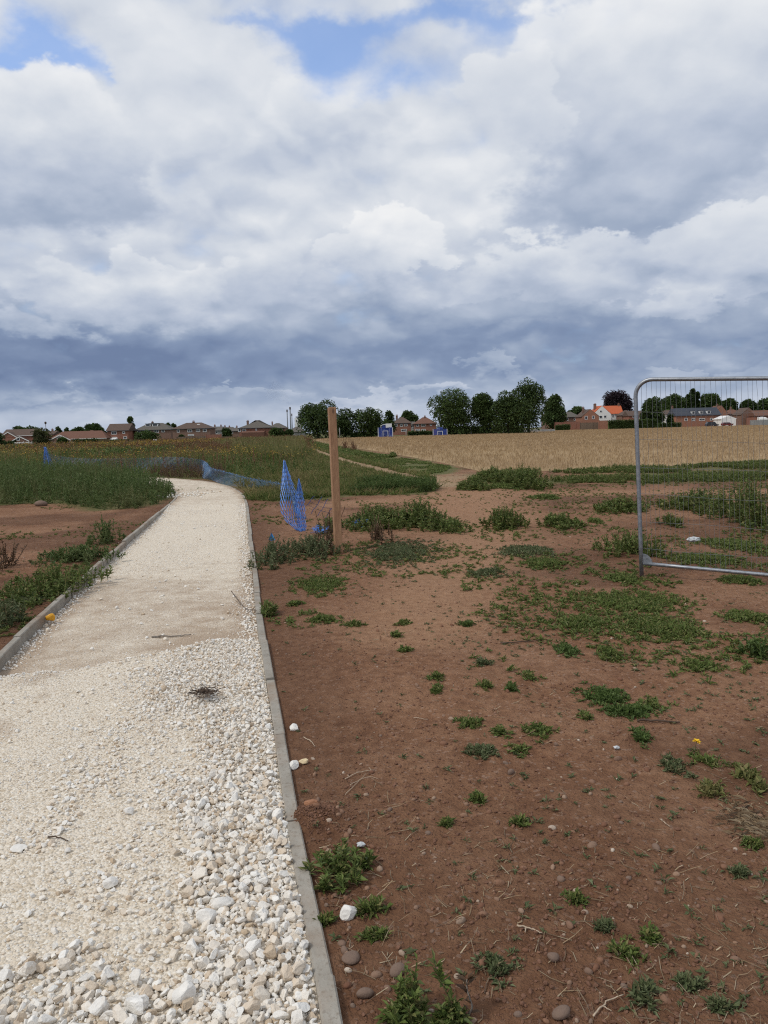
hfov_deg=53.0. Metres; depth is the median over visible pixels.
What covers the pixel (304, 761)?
limestone block
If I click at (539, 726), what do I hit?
weed tuft
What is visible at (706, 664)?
weed tuft
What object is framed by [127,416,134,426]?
poplar
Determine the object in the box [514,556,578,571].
weed tuft
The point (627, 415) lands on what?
house
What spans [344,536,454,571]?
weed tuft
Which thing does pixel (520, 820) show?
weed tuft
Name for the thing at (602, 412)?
house
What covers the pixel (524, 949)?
pebbles
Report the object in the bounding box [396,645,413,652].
weed tuft
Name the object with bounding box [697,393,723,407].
broadleaf tree
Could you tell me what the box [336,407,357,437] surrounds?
broadleaf tree
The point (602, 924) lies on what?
weed tuft
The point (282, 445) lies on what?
tall grass
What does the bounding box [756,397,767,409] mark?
broadleaf tree
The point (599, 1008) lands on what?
stick
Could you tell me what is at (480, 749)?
weed tuft
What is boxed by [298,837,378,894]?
weed clump
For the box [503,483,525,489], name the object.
weed tuft
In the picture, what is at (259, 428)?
house
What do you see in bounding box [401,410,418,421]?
broadleaf tree
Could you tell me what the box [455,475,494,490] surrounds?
weed clump
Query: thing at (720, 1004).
weed tuft
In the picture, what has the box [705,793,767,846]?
dead grass
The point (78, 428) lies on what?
broadleaf tree
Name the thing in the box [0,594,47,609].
weed tuft
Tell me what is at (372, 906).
weed tuft
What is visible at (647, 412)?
broadleaf tree
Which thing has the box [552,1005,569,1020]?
cobble
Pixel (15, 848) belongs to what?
limestone block
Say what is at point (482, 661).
weed tuft
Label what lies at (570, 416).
house
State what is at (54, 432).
bungalow
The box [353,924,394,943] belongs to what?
weed tuft
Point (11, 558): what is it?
dead weed
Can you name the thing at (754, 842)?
weed tuft
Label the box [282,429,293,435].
bush
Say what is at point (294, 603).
weed tuft
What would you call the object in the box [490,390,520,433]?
broadleaf tree
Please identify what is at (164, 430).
house
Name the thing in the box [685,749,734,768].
weed tuft
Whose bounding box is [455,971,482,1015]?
stalk weed
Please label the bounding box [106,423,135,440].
house
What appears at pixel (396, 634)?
weed tuft
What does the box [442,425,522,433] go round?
hedge
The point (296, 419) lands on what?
works building
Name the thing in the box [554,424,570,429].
hedge
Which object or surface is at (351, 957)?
cobble
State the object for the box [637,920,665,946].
weed tuft
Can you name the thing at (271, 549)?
weed clump
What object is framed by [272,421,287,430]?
house
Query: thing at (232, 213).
sky
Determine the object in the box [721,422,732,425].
parked car
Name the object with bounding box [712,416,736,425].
garage
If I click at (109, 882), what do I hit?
limestone block
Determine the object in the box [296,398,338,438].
broadleaf tree
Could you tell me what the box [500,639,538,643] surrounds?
stick
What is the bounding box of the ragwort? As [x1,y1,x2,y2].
[0,435,319,467]
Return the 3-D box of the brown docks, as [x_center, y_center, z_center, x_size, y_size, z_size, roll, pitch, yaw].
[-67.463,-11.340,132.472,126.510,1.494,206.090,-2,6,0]
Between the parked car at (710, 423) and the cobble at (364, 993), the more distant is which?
the parked car at (710, 423)
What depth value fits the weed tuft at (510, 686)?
4.49 m
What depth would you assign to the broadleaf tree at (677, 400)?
393.21 m
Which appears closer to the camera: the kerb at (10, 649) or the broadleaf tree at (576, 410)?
the kerb at (10, 649)
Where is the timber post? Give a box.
[327,407,342,552]
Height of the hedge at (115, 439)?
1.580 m
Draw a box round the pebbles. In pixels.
[4,481,767,1023]
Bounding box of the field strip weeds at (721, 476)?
[476,459,767,483]
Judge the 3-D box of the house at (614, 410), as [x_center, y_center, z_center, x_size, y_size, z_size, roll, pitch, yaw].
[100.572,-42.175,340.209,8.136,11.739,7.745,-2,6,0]
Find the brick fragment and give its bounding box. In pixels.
[304,799,318,805]
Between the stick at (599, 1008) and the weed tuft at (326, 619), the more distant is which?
the weed tuft at (326, 619)
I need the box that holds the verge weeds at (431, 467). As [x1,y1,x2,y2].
[313,440,451,473]
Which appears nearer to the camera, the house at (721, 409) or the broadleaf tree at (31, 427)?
the house at (721, 409)
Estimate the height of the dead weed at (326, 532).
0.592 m
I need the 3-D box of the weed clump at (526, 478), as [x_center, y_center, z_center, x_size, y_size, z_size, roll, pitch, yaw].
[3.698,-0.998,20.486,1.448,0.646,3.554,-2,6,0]
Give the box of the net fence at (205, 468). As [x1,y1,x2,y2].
[48,453,299,515]
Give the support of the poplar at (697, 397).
on the ground at (314, 687)
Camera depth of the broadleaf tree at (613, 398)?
373.69 m
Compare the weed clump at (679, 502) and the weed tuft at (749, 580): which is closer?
the weed tuft at (749, 580)
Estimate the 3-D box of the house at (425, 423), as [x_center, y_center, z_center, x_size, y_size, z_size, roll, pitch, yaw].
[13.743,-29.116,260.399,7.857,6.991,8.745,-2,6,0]
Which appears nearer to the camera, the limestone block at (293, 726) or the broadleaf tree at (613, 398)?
the limestone block at (293, 726)
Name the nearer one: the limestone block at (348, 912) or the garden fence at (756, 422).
the limestone block at (348, 912)
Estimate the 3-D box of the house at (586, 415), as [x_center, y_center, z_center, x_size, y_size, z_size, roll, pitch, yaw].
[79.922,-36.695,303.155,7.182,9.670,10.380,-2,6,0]
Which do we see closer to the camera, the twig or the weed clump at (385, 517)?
the twig
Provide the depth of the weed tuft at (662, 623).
5.74 m
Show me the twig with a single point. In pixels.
(358, 780)
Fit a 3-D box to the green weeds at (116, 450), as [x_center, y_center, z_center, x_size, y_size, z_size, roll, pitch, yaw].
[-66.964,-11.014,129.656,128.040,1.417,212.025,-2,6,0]
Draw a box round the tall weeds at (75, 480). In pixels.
[0,456,175,509]
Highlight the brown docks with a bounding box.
[1,434,315,474]
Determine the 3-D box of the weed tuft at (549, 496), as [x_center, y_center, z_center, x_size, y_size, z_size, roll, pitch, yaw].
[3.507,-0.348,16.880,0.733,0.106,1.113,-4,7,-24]
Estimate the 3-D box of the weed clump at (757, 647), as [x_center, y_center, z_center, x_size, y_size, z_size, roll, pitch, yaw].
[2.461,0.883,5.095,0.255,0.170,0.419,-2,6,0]
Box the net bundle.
[42,447,54,469]
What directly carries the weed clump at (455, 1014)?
on the ground at (314, 687)
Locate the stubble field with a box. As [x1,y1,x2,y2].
[317,425,767,470]
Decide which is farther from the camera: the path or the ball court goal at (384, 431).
the ball court goal at (384, 431)
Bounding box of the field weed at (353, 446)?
[349,438,356,449]
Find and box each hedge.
[3,440,14,444]
[73,438,99,443]
[100,439,128,442]
[407,430,434,435]
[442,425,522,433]
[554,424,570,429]
[607,418,658,428]
[658,422,681,427]
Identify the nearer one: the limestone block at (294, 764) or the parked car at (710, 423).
the limestone block at (294, 764)
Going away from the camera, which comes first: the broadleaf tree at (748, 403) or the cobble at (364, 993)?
the cobble at (364, 993)
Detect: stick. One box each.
[151,634,190,637]
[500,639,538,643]
[517,924,541,932]
[593,994,623,1016]
[637,719,679,722]
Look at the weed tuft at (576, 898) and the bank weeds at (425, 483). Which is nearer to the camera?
the weed tuft at (576, 898)
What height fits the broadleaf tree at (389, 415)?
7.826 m
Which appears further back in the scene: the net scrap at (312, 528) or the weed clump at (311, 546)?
the net scrap at (312, 528)
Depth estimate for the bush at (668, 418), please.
287.65 m
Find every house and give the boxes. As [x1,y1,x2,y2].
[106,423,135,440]
[134,422,173,439]
[171,422,216,439]
[214,424,223,434]
[230,425,238,436]
[238,420,276,436]
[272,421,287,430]
[292,427,305,435]
[392,414,411,434]
[412,415,436,430]
[566,412,576,421]
[575,406,599,422]
[592,403,610,420]
[603,404,622,420]
[615,410,626,419]
[622,411,640,420]
[662,410,669,422]
[667,406,721,426]
[713,404,727,415]
[727,407,735,416]
[732,408,751,424]
[745,410,767,424]
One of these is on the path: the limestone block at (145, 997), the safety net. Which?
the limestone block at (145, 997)
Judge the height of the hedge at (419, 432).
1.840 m
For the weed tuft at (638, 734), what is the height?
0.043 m
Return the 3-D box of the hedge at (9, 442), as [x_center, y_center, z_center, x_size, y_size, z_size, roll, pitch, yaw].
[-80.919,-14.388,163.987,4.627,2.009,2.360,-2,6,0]
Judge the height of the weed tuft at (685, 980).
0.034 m
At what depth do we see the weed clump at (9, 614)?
6.54 m
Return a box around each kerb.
[0,490,177,671]
[176,478,342,1023]
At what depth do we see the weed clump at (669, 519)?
11.65 m
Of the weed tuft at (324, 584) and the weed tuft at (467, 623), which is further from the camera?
the weed tuft at (324, 584)
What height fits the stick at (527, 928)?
0.008 m
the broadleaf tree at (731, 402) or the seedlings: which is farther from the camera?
the broadleaf tree at (731, 402)
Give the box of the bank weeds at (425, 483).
[348,472,440,491]
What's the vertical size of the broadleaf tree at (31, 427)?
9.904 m
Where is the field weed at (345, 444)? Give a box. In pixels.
[341,438,348,448]
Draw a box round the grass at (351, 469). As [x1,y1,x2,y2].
[237,446,444,499]
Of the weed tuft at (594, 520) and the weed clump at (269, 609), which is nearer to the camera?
the weed clump at (269, 609)
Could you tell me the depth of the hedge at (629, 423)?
277.66 m
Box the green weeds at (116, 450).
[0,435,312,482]
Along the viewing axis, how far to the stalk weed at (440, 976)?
2.01 m
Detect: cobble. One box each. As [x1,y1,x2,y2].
[341,950,359,964]
[356,987,373,998]
[390,962,404,977]
[508,769,514,774]
[547,952,558,962]
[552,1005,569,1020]
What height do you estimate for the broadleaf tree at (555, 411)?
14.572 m
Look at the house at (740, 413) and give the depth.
319.05 m
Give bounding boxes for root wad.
[187,682,224,701]
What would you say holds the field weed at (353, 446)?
on the ground at (314, 687)
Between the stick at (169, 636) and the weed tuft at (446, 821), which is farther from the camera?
the stick at (169, 636)
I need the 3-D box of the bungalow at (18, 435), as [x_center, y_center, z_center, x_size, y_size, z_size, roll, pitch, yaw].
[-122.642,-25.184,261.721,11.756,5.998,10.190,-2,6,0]
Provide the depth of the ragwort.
53.01 m
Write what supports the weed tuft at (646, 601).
on the ground at (314, 687)
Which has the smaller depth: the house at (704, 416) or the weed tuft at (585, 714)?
the weed tuft at (585, 714)
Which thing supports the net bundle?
attached to the net fence at (205, 468)
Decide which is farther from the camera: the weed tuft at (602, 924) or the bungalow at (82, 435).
the bungalow at (82, 435)
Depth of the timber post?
9.97 m
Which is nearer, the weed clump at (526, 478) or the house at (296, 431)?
the weed clump at (526, 478)
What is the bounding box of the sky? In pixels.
[0,0,767,432]
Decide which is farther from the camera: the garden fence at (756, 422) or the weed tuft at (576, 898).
the garden fence at (756, 422)
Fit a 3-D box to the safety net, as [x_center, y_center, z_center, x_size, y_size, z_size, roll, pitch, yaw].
[-1.184,-0.270,12.684,0.542,1.246,1.451,1,6,22]
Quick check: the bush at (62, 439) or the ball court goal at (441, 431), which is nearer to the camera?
the bush at (62, 439)
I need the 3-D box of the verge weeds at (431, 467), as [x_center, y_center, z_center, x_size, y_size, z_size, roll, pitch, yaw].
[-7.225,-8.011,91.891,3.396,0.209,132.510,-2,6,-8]
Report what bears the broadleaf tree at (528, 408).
on the ground at (314, 687)
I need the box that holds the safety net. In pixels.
[280,460,331,531]
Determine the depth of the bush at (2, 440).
159.56 m
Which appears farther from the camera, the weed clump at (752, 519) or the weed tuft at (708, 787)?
the weed clump at (752, 519)
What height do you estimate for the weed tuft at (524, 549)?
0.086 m
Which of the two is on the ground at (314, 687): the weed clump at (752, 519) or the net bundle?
the weed clump at (752, 519)
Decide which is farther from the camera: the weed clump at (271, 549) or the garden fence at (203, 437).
the garden fence at (203, 437)
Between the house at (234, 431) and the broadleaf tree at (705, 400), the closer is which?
the house at (234, 431)
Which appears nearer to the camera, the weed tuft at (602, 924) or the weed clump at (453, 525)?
the weed tuft at (602, 924)
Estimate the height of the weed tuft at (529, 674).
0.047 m
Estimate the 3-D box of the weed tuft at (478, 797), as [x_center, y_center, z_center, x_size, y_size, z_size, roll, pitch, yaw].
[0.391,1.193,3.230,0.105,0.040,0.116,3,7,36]
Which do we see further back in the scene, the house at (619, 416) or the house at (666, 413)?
the house at (619, 416)
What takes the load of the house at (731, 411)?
on the ground at (314, 687)
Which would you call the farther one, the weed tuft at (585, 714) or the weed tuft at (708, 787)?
the weed tuft at (585, 714)
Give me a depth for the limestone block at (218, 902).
2.52 m
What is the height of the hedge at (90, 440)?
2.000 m
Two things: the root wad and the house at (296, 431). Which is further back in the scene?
the house at (296, 431)
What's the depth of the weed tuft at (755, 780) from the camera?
3.31 m
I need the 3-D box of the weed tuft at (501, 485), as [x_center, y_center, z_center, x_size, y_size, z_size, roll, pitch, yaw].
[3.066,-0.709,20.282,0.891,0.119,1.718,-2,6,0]
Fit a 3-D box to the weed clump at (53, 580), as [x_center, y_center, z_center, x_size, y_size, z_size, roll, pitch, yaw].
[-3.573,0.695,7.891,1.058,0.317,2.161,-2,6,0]
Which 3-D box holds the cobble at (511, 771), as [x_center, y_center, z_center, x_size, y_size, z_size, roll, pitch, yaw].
[0.568,1.163,3.443,0.036,0.030,0.022,-4,7,-24]
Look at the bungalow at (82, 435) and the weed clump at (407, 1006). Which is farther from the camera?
the bungalow at (82, 435)
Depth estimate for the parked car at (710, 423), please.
281.65 m
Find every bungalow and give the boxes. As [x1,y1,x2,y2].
[1,429,42,441]
[47,428,59,437]
[50,431,111,441]
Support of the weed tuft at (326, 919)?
on the ground at (314, 687)
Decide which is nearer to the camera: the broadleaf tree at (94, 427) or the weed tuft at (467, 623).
the weed tuft at (467, 623)
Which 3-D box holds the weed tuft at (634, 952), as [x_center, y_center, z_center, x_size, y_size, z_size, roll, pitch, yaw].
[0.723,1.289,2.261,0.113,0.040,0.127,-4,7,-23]
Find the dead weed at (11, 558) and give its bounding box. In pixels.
[0,539,26,570]
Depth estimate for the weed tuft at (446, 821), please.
3.02 m
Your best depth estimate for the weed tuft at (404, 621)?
6.15 m
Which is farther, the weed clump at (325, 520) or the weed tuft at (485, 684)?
the weed clump at (325, 520)
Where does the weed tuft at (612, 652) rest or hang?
on the ground at (314, 687)
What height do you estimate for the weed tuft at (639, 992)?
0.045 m
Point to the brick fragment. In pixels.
(310, 802)
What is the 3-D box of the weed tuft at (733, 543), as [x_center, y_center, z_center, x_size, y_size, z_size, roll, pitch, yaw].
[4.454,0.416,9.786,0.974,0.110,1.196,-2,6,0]
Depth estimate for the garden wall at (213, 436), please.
206.76 m
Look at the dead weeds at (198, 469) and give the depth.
29.29 m
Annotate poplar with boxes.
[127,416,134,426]
[689,388,696,407]
[696,391,699,407]
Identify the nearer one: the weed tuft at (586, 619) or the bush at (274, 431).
the weed tuft at (586, 619)
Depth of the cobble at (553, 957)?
2.23 m
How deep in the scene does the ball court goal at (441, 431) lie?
198.98 m
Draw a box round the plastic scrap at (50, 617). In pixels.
[45,613,54,620]
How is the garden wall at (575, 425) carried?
on the stubble field
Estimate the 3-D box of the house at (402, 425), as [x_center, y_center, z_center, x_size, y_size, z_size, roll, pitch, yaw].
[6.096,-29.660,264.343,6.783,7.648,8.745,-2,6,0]
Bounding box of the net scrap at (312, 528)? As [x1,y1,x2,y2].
[310,525,326,534]
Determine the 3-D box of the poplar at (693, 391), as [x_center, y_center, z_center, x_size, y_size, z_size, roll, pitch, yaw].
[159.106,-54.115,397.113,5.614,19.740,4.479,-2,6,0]
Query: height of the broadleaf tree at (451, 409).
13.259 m
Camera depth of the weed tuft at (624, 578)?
7.67 m
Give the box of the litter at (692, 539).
[686,536,700,541]
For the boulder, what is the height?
0.158 m
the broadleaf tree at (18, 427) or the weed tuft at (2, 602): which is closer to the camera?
the weed tuft at (2, 602)
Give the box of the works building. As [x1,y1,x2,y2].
[295,415,300,427]
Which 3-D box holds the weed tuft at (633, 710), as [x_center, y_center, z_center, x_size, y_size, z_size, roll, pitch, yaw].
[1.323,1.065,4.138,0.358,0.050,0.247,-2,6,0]
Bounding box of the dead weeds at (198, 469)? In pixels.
[148,461,231,481]
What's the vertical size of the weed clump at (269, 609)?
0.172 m
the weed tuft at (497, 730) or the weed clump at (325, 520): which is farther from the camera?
the weed clump at (325, 520)
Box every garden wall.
[205,434,221,439]
[554,421,580,429]
[598,420,608,428]
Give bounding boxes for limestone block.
[10,844,26,852]
[102,876,117,888]
[123,806,133,814]
[125,994,148,1013]
[172,980,195,1003]
[196,908,216,924]
[213,897,233,910]
[289,760,298,769]
[290,723,297,730]
[299,758,307,763]
[340,905,356,920]
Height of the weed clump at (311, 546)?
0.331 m
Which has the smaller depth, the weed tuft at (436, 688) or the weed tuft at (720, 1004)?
the weed tuft at (720, 1004)
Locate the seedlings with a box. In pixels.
[12,474,767,1017]
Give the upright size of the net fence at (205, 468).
1.200 m
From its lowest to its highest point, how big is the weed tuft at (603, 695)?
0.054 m
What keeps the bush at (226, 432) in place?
on the ground at (314, 687)
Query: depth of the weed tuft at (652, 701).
4.25 m
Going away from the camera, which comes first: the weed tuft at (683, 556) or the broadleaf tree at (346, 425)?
the weed tuft at (683, 556)
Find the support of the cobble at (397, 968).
on the ground at (314, 687)
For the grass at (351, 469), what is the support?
on the ground at (314, 687)
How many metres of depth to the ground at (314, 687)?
3.79 m
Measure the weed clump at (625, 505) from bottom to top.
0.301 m
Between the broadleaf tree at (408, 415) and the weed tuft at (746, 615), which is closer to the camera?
the weed tuft at (746, 615)
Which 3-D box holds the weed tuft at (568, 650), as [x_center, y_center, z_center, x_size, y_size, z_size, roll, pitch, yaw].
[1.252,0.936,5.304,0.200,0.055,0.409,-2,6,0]
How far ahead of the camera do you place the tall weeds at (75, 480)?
20.01 m
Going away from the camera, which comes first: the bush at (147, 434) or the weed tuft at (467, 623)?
the weed tuft at (467, 623)
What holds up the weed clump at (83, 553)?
on the ground at (314, 687)
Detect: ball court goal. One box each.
[378,423,392,436]
[433,427,446,434]
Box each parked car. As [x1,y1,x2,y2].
[705,422,718,425]
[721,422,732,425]
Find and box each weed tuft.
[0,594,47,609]
[282,569,357,597]
[285,599,305,606]
[303,614,343,623]
[312,910,339,926]
[339,618,368,626]
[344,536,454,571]
[353,893,392,919]
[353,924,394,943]
[390,629,404,638]
[393,618,412,625]
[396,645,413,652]
[424,670,444,681]
[430,682,443,694]
[435,815,455,828]
[452,714,484,728]
[455,619,475,627]
[461,742,501,759]
[463,789,487,805]
[467,565,508,579]
[470,946,520,991]
[472,655,494,667]
[473,679,494,691]
[484,544,555,558]
[487,724,514,738]
[491,482,508,488]
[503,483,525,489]
[503,680,519,692]
[503,741,532,757]
[508,812,531,826]
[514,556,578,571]
[515,669,546,682]
[520,720,559,742]
[526,493,561,499]
[537,611,617,633]
[551,585,707,621]
[552,642,580,657]
[560,887,589,908]
[569,681,631,706]
[576,709,593,719]
[586,643,630,662]
[587,517,604,523]
[591,914,616,934]
[595,703,663,720]
[601,572,648,586]
[602,611,723,648]
[606,934,650,973]
[625,973,667,1018]
[627,725,654,748]
[634,693,679,711]
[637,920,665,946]
[656,752,697,777]
[661,552,742,564]
[669,657,724,671]
[669,970,710,994]
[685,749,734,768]
[691,536,767,553]
[692,777,729,798]
[700,991,746,1015]
[713,608,767,624]
[714,573,766,585]
[720,862,757,879]
[728,761,767,797]
[739,834,765,852]
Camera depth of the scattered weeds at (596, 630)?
7.52 m
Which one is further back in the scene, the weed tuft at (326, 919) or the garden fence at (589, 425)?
the garden fence at (589, 425)
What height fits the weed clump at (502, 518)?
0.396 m
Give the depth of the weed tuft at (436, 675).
4.71 m
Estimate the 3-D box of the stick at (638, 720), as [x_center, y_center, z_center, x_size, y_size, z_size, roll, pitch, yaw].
[1.424,1.085,4.000,0.214,0.020,0.021,0,6,10]
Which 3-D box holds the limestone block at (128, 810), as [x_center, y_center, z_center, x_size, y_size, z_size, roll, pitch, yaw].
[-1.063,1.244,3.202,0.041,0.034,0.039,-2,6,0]
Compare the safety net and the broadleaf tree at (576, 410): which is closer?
the safety net
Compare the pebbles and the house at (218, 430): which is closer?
the pebbles
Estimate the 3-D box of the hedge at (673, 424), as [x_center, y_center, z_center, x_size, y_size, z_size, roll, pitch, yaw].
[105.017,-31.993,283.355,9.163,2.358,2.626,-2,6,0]
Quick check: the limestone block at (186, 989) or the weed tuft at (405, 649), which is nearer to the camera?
the limestone block at (186, 989)
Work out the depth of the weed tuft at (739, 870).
2.65 m
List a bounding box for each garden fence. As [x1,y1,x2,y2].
[176,436,205,439]
[524,429,554,431]
[580,422,597,429]
[750,420,767,424]
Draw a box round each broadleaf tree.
[12,425,27,428]
[26,425,38,428]
[70,426,83,430]
[84,423,102,430]
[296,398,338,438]
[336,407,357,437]
[352,407,390,436]
[383,410,396,435]
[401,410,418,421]
[426,387,477,434]
[469,392,497,433]
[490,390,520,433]
[505,377,550,433]
[541,394,566,428]
[567,406,585,414]
[601,389,633,410]
[639,396,665,422]
[661,393,690,409]
[683,393,694,407]
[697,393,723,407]
[720,398,738,409]
[739,399,757,409]
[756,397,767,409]
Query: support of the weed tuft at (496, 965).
on the ground at (314, 687)
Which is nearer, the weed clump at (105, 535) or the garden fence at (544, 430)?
the weed clump at (105, 535)
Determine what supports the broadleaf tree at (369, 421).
on the ground at (314, 687)
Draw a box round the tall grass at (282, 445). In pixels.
[212,435,306,460]
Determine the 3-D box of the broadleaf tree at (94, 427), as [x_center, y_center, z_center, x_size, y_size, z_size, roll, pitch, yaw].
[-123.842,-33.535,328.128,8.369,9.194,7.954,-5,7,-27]
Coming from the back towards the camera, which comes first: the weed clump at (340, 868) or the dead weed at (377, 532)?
the dead weed at (377, 532)
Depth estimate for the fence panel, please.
7.58 m
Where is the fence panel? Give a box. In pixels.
[633,376,767,576]
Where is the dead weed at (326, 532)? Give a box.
[314,506,344,555]
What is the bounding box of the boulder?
[34,500,47,505]
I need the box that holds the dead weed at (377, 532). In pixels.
[367,512,394,544]
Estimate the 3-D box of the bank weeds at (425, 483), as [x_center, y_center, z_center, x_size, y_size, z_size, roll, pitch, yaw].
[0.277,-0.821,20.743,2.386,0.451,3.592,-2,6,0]
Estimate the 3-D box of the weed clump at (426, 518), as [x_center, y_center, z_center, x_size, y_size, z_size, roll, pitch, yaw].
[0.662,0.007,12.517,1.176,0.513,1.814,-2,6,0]
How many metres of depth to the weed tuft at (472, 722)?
4.01 m
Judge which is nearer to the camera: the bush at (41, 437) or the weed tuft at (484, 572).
the weed tuft at (484, 572)
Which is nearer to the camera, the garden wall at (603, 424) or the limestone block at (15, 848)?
the limestone block at (15, 848)
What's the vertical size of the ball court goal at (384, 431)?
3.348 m
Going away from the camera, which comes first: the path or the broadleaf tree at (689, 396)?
the path
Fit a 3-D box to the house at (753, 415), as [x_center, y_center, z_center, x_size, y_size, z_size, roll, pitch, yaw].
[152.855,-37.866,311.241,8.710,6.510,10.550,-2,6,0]
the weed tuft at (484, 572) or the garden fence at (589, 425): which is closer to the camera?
the weed tuft at (484, 572)
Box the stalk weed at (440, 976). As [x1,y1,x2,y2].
[427,948,453,1008]
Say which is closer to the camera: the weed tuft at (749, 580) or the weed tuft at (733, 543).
the weed tuft at (749, 580)
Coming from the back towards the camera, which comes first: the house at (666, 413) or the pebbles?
the house at (666, 413)
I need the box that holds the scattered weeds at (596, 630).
[0,471,767,684]
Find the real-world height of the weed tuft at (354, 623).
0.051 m
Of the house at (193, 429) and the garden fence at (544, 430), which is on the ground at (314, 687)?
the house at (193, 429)
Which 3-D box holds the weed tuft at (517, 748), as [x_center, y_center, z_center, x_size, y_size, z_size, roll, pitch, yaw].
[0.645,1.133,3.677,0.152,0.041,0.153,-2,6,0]
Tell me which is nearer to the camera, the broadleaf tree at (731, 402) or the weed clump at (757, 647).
the weed clump at (757, 647)
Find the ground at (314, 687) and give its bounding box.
[0,427,767,1023]
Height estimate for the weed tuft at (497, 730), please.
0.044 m
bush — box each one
[0,433,5,444]
[30,427,53,444]
[56,436,68,444]
[134,429,161,441]
[221,428,232,436]
[268,427,283,436]
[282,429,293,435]
[666,414,674,422]
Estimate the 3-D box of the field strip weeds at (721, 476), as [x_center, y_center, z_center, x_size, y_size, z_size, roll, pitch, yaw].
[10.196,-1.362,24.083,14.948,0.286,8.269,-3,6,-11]
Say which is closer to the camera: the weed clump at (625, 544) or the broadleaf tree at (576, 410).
the weed clump at (625, 544)
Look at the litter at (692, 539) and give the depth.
10.13 m
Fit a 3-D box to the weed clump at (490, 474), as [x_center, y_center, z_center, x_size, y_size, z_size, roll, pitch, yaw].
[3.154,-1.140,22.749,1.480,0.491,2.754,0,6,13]
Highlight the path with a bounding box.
[0,477,320,1023]
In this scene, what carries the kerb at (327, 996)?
on the ground at (314, 687)
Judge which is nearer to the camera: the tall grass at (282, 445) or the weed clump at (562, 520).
the weed clump at (562, 520)
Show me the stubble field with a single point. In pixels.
(506, 455)
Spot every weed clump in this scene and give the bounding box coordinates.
[0,560,113,611]
[0,594,27,628]
[27,542,125,568]
[85,514,125,546]
[243,534,295,569]
[259,599,279,617]
[280,533,342,564]
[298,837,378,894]
[316,513,342,534]
[341,503,418,534]
[373,952,432,1023]
[392,497,458,531]
[424,994,473,1023]
[435,517,473,534]
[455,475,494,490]
[467,465,507,482]
[478,504,530,531]
[492,463,553,489]
[536,511,586,530]
[590,530,674,559]
[592,497,650,514]
[655,485,736,511]
[655,512,685,527]
[689,471,767,533]
[734,632,767,660]
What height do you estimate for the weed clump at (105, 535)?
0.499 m
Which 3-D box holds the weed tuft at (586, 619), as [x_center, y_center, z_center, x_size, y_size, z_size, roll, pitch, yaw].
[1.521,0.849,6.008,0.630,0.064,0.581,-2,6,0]
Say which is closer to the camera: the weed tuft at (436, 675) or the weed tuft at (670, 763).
the weed tuft at (670, 763)

